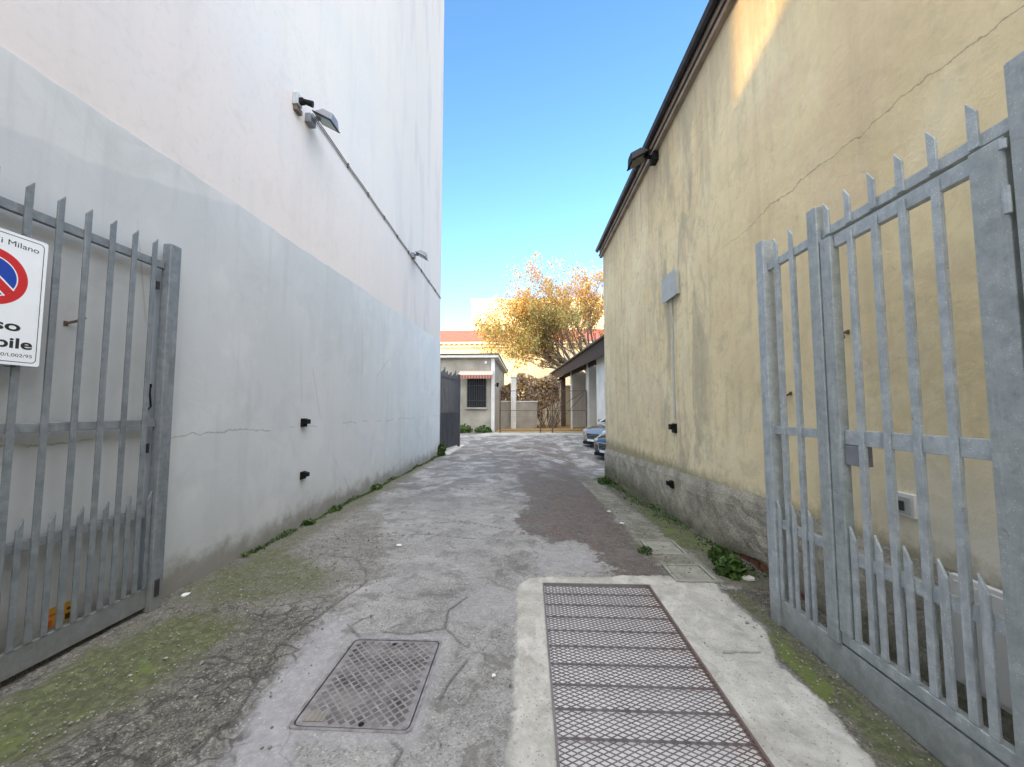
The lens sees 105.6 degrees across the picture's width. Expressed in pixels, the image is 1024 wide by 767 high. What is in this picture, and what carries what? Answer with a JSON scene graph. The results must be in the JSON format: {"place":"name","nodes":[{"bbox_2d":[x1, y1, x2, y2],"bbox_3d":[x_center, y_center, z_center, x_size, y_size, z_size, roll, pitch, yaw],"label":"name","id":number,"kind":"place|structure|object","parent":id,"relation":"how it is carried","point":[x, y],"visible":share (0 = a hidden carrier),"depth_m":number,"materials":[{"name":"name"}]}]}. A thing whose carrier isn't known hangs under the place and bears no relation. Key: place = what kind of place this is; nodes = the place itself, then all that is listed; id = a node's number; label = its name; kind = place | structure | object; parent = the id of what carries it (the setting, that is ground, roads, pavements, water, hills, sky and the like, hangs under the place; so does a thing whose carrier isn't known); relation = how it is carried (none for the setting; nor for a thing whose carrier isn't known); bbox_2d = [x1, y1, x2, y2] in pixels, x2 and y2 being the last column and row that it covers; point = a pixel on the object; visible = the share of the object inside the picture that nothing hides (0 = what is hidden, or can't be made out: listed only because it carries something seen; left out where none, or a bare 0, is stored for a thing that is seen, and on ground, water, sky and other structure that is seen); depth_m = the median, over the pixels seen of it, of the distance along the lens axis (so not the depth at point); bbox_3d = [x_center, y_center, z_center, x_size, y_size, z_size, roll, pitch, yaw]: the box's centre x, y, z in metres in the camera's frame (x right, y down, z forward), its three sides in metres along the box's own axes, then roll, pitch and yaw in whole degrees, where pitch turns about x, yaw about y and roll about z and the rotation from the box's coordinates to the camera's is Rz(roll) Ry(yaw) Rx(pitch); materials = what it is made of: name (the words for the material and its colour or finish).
{"place":"outdoors","nodes":[
{"label":"outdoors","id":0,"kind":"place"},
{"bbox_2d":[0,425,1014,766],"bbox_3d":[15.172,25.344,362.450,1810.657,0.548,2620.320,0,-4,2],"label":"ground","id":1,"kind":"structure","parent":0,"point":[488,545],"depth_m":2.45,"materials":[{"name":"grey concrete"}]},
{"bbox_2d":[0,0,443,682],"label":"white building","id":2,"kind":"structure","parent":1,"relation":"on","point":[306,290],"depth_m":3.85,"materials":[{"name":"white paint"}]},
{"bbox_2d":[48,607,55,628],"bbox_3d":[-2.814,1.431,2.368,0.003,0.115,0.064,0,-4,2],"label":"sticker","id":3,"kind":"object","parent":2,"relation":"attached to","point":[51,617],"visible":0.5,"depth_m":2.38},
{"bbox_2d":[63,600,70,621],"bbox_3d":[-2.809,1.438,2.473,0.003,0.115,0.064,0,-4,2],"label":"sticker","id":4,"kind":"object","parent":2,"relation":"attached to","point":[67,605],"visible":0.48,"depth_m":2.46,"materials":[{"name":"yellow paper"}]},
{"bbox_2d":[63,317,86,325],"bbox_3d":[-2.786,-0.399,2.482,0.029,0.070,0.098,-3,-5,35],"label":"wall hook","id":5,"kind":"object","parent":2,"relation":"attached to","point":[65,323],"depth_m":2.46,"materials":[{"name":"metal"}]},
{"bbox_2d":[0,183,181,681],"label":"metal gate","id":6,"kind":"structure","parent":2,"relation":"attached to","point":[29,651],"depth_m":2.53,"materials":[{"name":"metal"}]},
{"bbox_2d":[0,228,47,366],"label":"no parking sign","id":7,"kind":"object","parent":6,"relation":"attached to","point":[23,264],"visible":1,"depth_m":2.15,"materials":[{"name":"metal"}]},
{"bbox_2d":[148,384,151,409],"bbox_3d":[-2.780,0.106,2.982,0.031,0.208,0.041,0,-4,2],"label":"wall hook","id":8,"kind":"object","parent":6,"relation":"attached to","point":[150,387],"depth_m":2.98,"materials":[{"name":"black plastic"}]},
{"bbox_2d":[292,92,313,115],"bbox_3d":[-2.617,-3.530,4.908,0.234,0.210,0.140,0,-4,2],"label":"security camera","id":9,"kind":"object","parent":2,"relation":"attached to","point":[298,101],"visible":1,"depth_m":4.87,"materials":[{"name":"grey plastic"}]},
{"bbox_2d":[300,471,309,479],"bbox_3d":[-2.662,1.179,5.001,0.085,0.097,0.094,0,-4,2],"label":"photocell","id":10,"kind":"object","parent":2,"relation":"attached to","point":[304,474],"visible":1,"depth_m":4.97,"materials":[{"name":"black plastic"}]},
{"bbox_2d":[300,418,310,426],"bbox_3d":[-2.663,0.505,5.026,0.085,0.108,0.104,0,-4,2],"label":"photocell","id":11,"kind":"object","parent":2,"relation":"attached to","point":[305,422],"visible":1,"depth_m":4.99,"materials":[{"name":"black plastic"}]},
{"bbox_2d":[305,109,339,132],"bbox_3d":[-2.538,-3.529,5.207,0.365,0.207,0.257,0,-4,2],"label":"floodlight","id":12,"kind":"object","parent":2,"relation":"attached to","point":[326,118],"visible":1,"depth_m":5.14,"materials":[{"name":"metal"}]},
{"bbox_2d":[312,113,440,298],"bbox_3d":[-2.540,-3.243,9.124,0.026,0.336,7.750,0,-4,2],"label":"wall cable","id":13,"kind":"object","parent":2,"relation":"attached to","point":[347,164],"depth_m":7.05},
{"bbox_2d":[411,250,427,260],"bbox_3d":[-2.336,-3.246,9.825,0.375,0.212,0.264,0,-4,2],"label":"floodlight","id":14,"kind":"object","parent":2,"relation":"attached to","point":[421,254],"visible":1,"depth_m":9.74,"materials":[{"name":"metal"}]},
{"bbox_2d":[300,518,315,525],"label":"weed","id":15,"kind":"object","parent":1,"relation":"on","point":[309,522],"visible":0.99,"depth_m":5.03,"materials":[{"name":"green plant"}]},
{"bbox_2d":[328,504,342,511],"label":"weed","id":16,"kind":"object","parent":1,"relation":"on","point":[334,507],"visible":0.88,"depth_m":5.74,"materials":[{"name":"green plant"}]},
{"bbox_2d":[289,638,441,733],"bbox_3d":[-0.750,1.657,2.172,0.601,0.038,0.736,0,-4,2],"label":"manhole cover","id":17,"kind":"object","parent":1,"relation":"on","point":[374,685],"visible":0.99,"depth_m":2.08,"materials":[{"name":"metal"}]},
{"bbox_2d":[371,483,382,490],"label":"weed","id":18,"kind":"object","parent":1,"relation":"on","point":[377,486],"visible":0.87,"depth_m":7.24,"materials":[{"name":"green plant"}]},
{"bbox_2d":[438,441,446,455],"bbox_3d":[-2.259,2.095,12.544,0.312,0.511,0.372,0,-4,2],"label":"weed","id":19,"kind":"object","parent":1,"relation":"on","point":[441,449],"visible":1,"depth_m":12.47,"materials":[{"name":"green plant"}]},
{"bbox_2d":[439,364,460,447],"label":"steel gate","id":20,"kind":"structure","parent":1,"relation":"on","point":[449,433],"depth_m":14.10,"materials":[{"name":"grey metal"}]},
{"bbox_2d":[1,482,929,766],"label":"grit","id":21,"kind":"object","parent":1,"relation":"on","point":[837,702],"visible":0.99,"depth_m":2.44,"materials":[{"name":"grey gravel"}]},
{"bbox_2d":[460,423,472,432],"bbox_3d":[-2.513,2.368,20.512,0.949,0.554,1.161,0,-4,2],"label":"weed","id":22,"kind":"object","parent":1,"relation":"on","point":[465,429],"visible":0.84,"depth_m":20.36,"materials":[{"name":"green plant"}]},
{"bbox_2d":[440,353,507,431],"bbox_3d":[-5.871,0.934,25.552,10.750,4.490,10.090,0,-4,2],"label":"grey bungalow","id":23,"kind":"object","parent":1,"relation":"on","point":[479,396],"visible":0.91,"depth_m":21.08,"materials":[{"name":"painted plaster"},{"name":"dark metal"},{"name":"red-and-white awning fabric"}]},
{"bbox_2d":[465,378,486,408],"bbox_3d":[-1.920,0.532,21.040,1.170,1.700,0.137,0,-4,2],"label":"window","id":24,"kind":"structure","parent":23,"relation":"in","point":[476,388],"depth_m":21.06,"materials":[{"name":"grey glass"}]},
{"bbox_2d":[474,425,491,432],"bbox_3d":[-1.518,2.416,20.557,0.986,0.480,1.136,0,-4,2],"label":"weed","id":25,"kind":"object","parent":1,"relation":"on","point":[480,429],"visible":0.99,"depth_m":20.34,"materials":[{"name":"green plant"}]},
{"bbox_2d":[241,455,767,578],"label":"wall foot grass","id":26,"kind":"structure","parent":1,"relation":"on","point":[248,552],"depth_m":5.48,"materials":[{"name":"green plant"}]},
{"bbox_2d":[510,376,516,428],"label":"wall pillar","id":27,"kind":"structure","parent":1,"relation":"on","point":[513,383],"depth_m":24.60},
{"bbox_2d":[501,401,537,427],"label":"yard wall","id":28,"kind":"structure","parent":1,"relation":"on","point":[526,405],"depth_m":24.92,"materials":[{"name":"beige concrete"}]},
{"bbox_2d":[440,329,603,399],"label":"red roof building","id":29,"kind":"structure","parent":1,"relation":"on","point":[457,341],"depth_m":45.73,"materials":[{"name":"paint"}]},
{"bbox_2d":[500,372,561,427],"bbox_3d":[1.209,1.134,25.949,4.241,3.774,1.410,0,-4,2],"label":"dry hedge","id":30,"kind":"object","parent":1,"relation":"on","point":[542,384],"visible":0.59,"depth_m":25.60,"materials":[{"name":"brown plant"}]},
{"bbox_2d":[468,251,603,376],"bbox_3d":[5.503,-3.877,34.916,19.065,14.973,16.131,0,-4,2],"label":"autumn tree","id":31,"kind":"object","parent":1,"relation":"on","point":[546,321],"visible":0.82,"depth_m":33.13,"materials":[{"name":"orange plant"}]},
{"bbox_2d":[471,298,603,329],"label":"tall block","id":32,"kind":"structure","parent":1,"relation":"on","point":[478,305],"depth_m":61.08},
{"bbox_2d":[499,383,586,432],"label":"gate","id":33,"kind":"structure","parent":1,"relation":"on","point":[532,416],"depth_m":20.39,"materials":[{"name":"metal"}]},
{"bbox_2d":[537,385,570,424],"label":"cream wall","id":34,"kind":"structure","parent":1,"relation":"on","point":[568,414],"depth_m":30.80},
{"bbox_2d":[549,335,604,428],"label":"open shed","id":35,"kind":"structure","parent":1,"relation":"on","point":[591,380],"depth_m":22.62,"materials":[{"name":"white paint"}]},
{"bbox_2d":[514,479,666,572],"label":"fallen leaves","id":36,"kind":"object","parent":1,"relation":"on","point":[581,526],"visible":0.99,"depth_m":5.38,"materials":[{"name":"brown plant"}]},
{"bbox_2d":[583,418,605,444],"bbox_3d":[4.962,1.840,15.882,4.330,1.544,2.080,2,-4,-27],"label":"parked car","id":37,"kind":"object","parent":1,"relation":"on","point":[591,434],"visible":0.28,"depth_m":15.05,"materials":[{"name":"silver metal"}]},
{"bbox_2d":[594,434,605,455],"bbox_3d":[4.938,1.887,13.674,4.330,1.544,2.080,2,-4,-27],"label":"parked car","id":38,"kind":"object","parent":1,"relation":"on","point":[599,445],"visible":0.16,"depth_m":12.97,"materials":[{"name":"grey paint"}]},
{"bbox_2d":[597,475,612,484],"bbox_3d":[2.199,2.278,9.186,0.363,0.216,0.438,0,-4,2],"label":"weed","id":39,"kind":"object","parent":1,"relation":"on","point":[603,480],"visible":0.97,"depth_m":9.12,"materials":[{"name":"green plant"}]},
{"bbox_2d":[636,545,651,555],"bbox_3d":[1.397,1.744,4.083,0.163,0.088,0.192,0,-4,2],"label":"weed","id":40,"kind":"object","parent":1,"relation":"on","point":[643,549],"visible":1,"depth_m":4.07,"materials":[{"name":"green plant"}]},
{"bbox_2d":[542,582,774,766],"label":"floor grating","id":41,"kind":"object","parent":1,"relation":"on","point":[754,743],"visible":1,"depth_m":2.12,"materials":[{"name":"metal"}]},
{"bbox_2d":[640,540,687,554],"bbox_3d":[1.641,1.800,4.225,0.370,0.058,0.440,0,-4,2],"label":"inspection lid","id":42,"kind":"object","parent":1,"relation":"on","point":[664,544],"visible":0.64,"depth_m":4.21,"materials":[{"name":"concrete"}]},
{"bbox_2d":[661,564,719,583],"bbox_3d":[1.612,1.745,3.538,0.370,0.058,0.380,0,-4,2],"label":"inspection lid","id":43,"kind":"object","parent":1,"relation":"on","point":[696,572],"visible":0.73,"depth_m":3.52,"materials":[{"name":"concrete"}]},
{"bbox_2d":[705,544,734,562],"bbox_3d":[2.070,1.696,3.829,0.256,0.180,0.333,0,-4,2],"label":"weed","id":44,"kind":"object","parent":1,"relation":"on","point":[712,553],"visible":0.51,"depth_m":3.83,"materials":[{"name":"green plant"}]},
{"bbox_2d":[712,552,749,580],"bbox_3d":[1.992,1.652,3.543,0.303,0.218,0.304,2,-4,-24],"label":"weed","id":45,"kind":"object","parent":1,"relation":"on","point":[731,566],"visible":0.98,"depth_m":3.49,"materials":[{"name":"green plant"}]},
{"bbox_2d":[742,575,754,580],"bbox_3d":[2.070,1.707,3.412,0.109,0.018,0.080,0,-4,2],"label":"litter scrap","id":46,"kind":"object","parent":1,"relation":"on","point":[748,578],"visible":1,"depth_m":3.40,"materials":[{"name":"white paper"}]},
{"bbox_2d":[595,0,1023,741],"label":"ochre building","id":47,"kind":"structure","parent":1,"relation":"on","point":[775,118],"depth_m":3.23,"materials":[{"name":"yellow paint"}]},
{"bbox_2d":[627,148,658,170],"bbox_3d":[2.151,-3.716,6.410,0.445,0.253,0.314,0,-4,2],"label":"floodlight","id":48,"kind":"object","parent":47,"relation":"attached to","point":[639,156],"visible":1,"depth_m":6.32,"materials":[{"name":"black plastic"}]},
{"bbox_2d":[666,480,673,488],"bbox_3d":[2.282,1.456,5.624,0.085,0.108,0.104,0,-4,2],"label":"photocell","id":49,"kind":"object","parent":47,"relation":"attached to","point":[670,483],"visible":1,"depth_m":5.58,"materials":[{"name":"black plastic"}]},
{"bbox_2d":[661,268,679,418],"bbox_3d":[2.327,-0.550,5.655,0.071,2.120,0.500,0,-4,1],"label":"conduit pipe","id":50,"kind":"object","parent":47,"relation":"attached to","point":[670,287],"visible":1,"depth_m":5.65,"materials":[{"name":"grey plastic"}]},
{"bbox_2d":[661,268,675,303],"bbox_3d":[2.295,-1.418,5.713,0.009,0.380,0.500,0,-4,1],"label":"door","id":51,"kind":"structure","parent":50,"relation":"in","point":[668,282],"depth_m":5.69,"materials":[{"name":"grey plastic"}]},
{"bbox_2d":[668,423,676,432],"bbox_3d":[2.321,0.646,5.626,0.085,0.135,0.130,0,-4,2],"label":"photocell","id":52,"kind":"object","parent":47,"relation":"attached to","point":[672,427],"visible":1,"depth_m":5.58,"materials":[{"name":"black plastic"}]},
{"bbox_2d":[886,489,917,518],"bbox_3d":[2.292,0.710,2.295,0.035,0.135,0.175,0,-4,2],"label":"socket box","id":53,"kind":"object","parent":47,"relation":"attached to","point":[907,504],"visible":0.56,"depth_m":2.24,"materials":[{"name":"white plastic"}]},
{"bbox_2d":[949,573,1011,714],"bbox_3d":[2.255,1.224,1.769,0.038,0.530,0.440,0,-4,2],"label":"meter hatch","id":54,"kind":"object","parent":47,"relation":"attached to","point":[1002,662],"visible":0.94,"depth_m":1.85,"materials":[{"name":"white plastic"}]},
{"bbox_2d":[953,580,1011,709],"bbox_3d":[2.239,1.224,1.770,0.005,0.480,0.390,0,-4,2],"label":"hatch door","id":55,"kind":"structure","parent":54,"relation":"in","point":[997,603],"depth_m":1.80,"materials":[{"name":"white plastic"}]},
{"bbox_2d":[755,50,1023,766],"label":"metal gate","id":56,"kind":"structure","parent":1,"relation":"on","point":[947,731],"depth_m":1.78,"materials":[{"name":"grey metal"}]},
{"bbox_2d":[819,135,1023,766],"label":"wicket door","id":57,"kind":"structure","parent":56,"relation":"in","point":[989,171],"depth_m":1.63,"materials":[{"name":"grey metal"}]},
{"bbox_2d":[440,0,708,330],"label":"sky","id":58,"kind":"structure","parent":0,"point":[547,104],"materials":[{"name":"blue"}]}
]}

